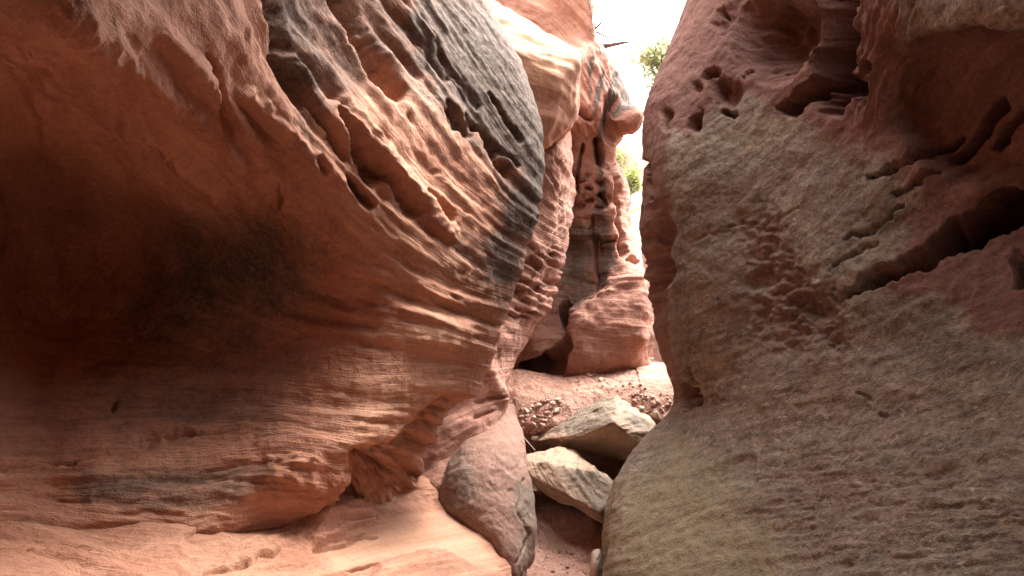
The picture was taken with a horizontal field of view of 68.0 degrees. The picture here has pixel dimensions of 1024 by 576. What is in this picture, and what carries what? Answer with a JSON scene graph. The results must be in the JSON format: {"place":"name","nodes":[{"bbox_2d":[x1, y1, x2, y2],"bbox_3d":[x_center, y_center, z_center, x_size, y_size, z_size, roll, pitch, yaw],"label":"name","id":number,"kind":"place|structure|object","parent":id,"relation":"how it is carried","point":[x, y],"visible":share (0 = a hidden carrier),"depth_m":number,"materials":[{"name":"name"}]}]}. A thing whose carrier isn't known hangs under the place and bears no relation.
{"place":"outdoors","nodes":[
{"label":"outdoors","id":0,"kind":"place"},
{"bbox_2d":[0,0,544,534],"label":"sandstone cliff","id":1,"kind":"structure","parent":0,"point":[262,264],"depth_m":4.09,"materials":[{"name":"brown stone"}]},
{"bbox_2d":[512,357,673,575],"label":"ground","id":2,"kind":"structure","parent":0,"point":[573,529],"depth_m":7.00,"materials":[{"name":"beige sand"}]},
{"bbox_2d":[0,475,511,575],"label":"rock ledge","id":3,"kind":"object","parent":2,"relation":"on","point":[418,530],"visible":0.5,"depth_m":3.59,"materials":[{"name":"orange stone"}]},
{"bbox_2d":[439,404,536,575],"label":"boulder","id":4,"kind":"object","parent":2,"relation":"on","point":[486,490],"visible":0.74,"depth_m":5.38,"materials":[{"name":"brown stone"}]},
{"bbox_2d":[422,130,576,491],"bbox_3d":[-0.594,0.395,7.425,2.372,5.075,3.965,-1,-3,16],"label":"rock fin","id":5,"kind":"object","parent":2,"relation":"on","point":[530,307],"visible":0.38,"depth_m":6.65,"materials":[{"name":"pink stone"}]},
{"bbox_2d":[489,0,583,149],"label":"rock block","id":6,"kind":"object","parent":5,"relation":"on","point":[552,65],"visible":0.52,"depth_m":6.46,"materials":[{"name":"stone"}]},
{"bbox_2d":[526,447,612,523],"bbox_3d":[0.569,1.609,6.188,0.842,0.522,1.166,2,-4,-36],"label":"boulder","id":7,"kind":"object","parent":2,"relation":"on","point":[567,476],"visible":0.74,"depth_m":5.88,"materials":[{"name":"grey stone"}]},
{"bbox_2d":[495,0,655,376],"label":"sandstone cliff","id":8,"kind":"structure","parent":2,"relation":"on","point":[598,317],"depth_m":8.16,"materials":[{"name":"brown stone"}]},
{"bbox_2d":[594,16,618,40],"bbox_3d":[1.023,-3.010,8.823,0.439,0.290,0.095,-1,-3,14],"label":"twig","id":9,"kind":"object","parent":8,"relation":"on","point":[597,26],"visible":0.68,"depth_m":8.80,"materials":[{"name":"brown plant"}]},
{"bbox_2d":[603,41,630,47],"bbox_3d":[1.027,-2.797,8.786,0.688,0.069,0.067,-1,-3,19],"label":"branch","id":10,"kind":"object","parent":8,"relation":"attached to","point":[607,45],"visible":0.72,"depth_m":8.71,"materials":[{"name":"brown plant"}]},
{"bbox_2d":[535,395,655,461],"bbox_3d":[0.790,1.317,7.067,1.193,0.642,1.447,0,-3,0],"label":"boulder","id":11,"kind":"object","parent":2,"relation":"on","point":[616,427],"visible":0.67,"depth_m":6.63,"materials":[{"name":"grey stone"}]},
{"bbox_2d":[589,549,601,575],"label":"cobble","id":12,"kind":"object","parent":2,"relation":"on","point":[595,566],"visible":0.97,"depth_m":4.87,"materials":[{"name":"brown stone"}]},
{"bbox_2d":[616,136,653,357],"bbox_3d":[2.192,-0.792,15.677,8.586,7.124,5.234,-2,-4,36],"label":"sandstone outcrop","id":13,"kind":"object","parent":2,"relation":"on","point":[634,144],"visible":0.06,"depth_m":16.63,"materials":[{"name":"white"}]},
{"bbox_2d":[616,143,631,166],"bbox_3d":[2.357,-2.761,17.508,0.835,1.479,0.825,-3,-4,41],"label":"shrub","id":14,"kind":"object","parent":13,"relation":"on","point":[618,157],"visible":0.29,"depth_m":17.39,"materials":[{"name":"green plant"}]},
{"bbox_2d":[619,159,642,195],"bbox_3d":[2.364,-2.108,15.489,0.820,1.024,0.986,0,-3,0],"label":"shrub","id":15,"kind":"object","parent":13,"relation":"on","point":[633,179],"visible":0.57,"depth_m":15.37,"materials":[{"name":"green plant"}]},
{"bbox_2d":[642,254,662,361],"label":"sandstone cliff","id":16,"kind":"structure","parent":2,"relation":"on","point":[655,352],"depth_m":10.73,"materials":[{"name":"brown stone"}]},
{"bbox_2d":[650,411,659,418],"bbox_3d":[1.302,1.159,6.920,0.100,0.075,0.128,5,-10,23],"label":"cobble","id":17,"kind":"object","parent":2,"relation":"on","point":[655,415],"visible":1,"depth_m":6.87,"materials":[{"name":"brown stone"}]},
{"bbox_2d":[593,0,685,136],"label":"sky","id":18,"kind":"structure","parent":0,"point":[619,21],"materials":[{"name":"white"}]},
{"bbox_2d":[601,0,1023,575],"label":"sandstone cliff","id":19,"kind":"structure","parent":0,"point":[831,225],"depth_m":4.05,"materials":[{"name":"brown stone"}]},
{"bbox_2d":[618,19,673,97],"bbox_3d":[2.230,-2.961,10.134,1.553,1.120,0.860,2,-3,-27],"label":"tree","id":20,"kind":"object","parent":19,"relation":"on","point":[649,61],"visible":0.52,"depth_m":9.91,"materials":[{"name":"green plant"}]}
]}

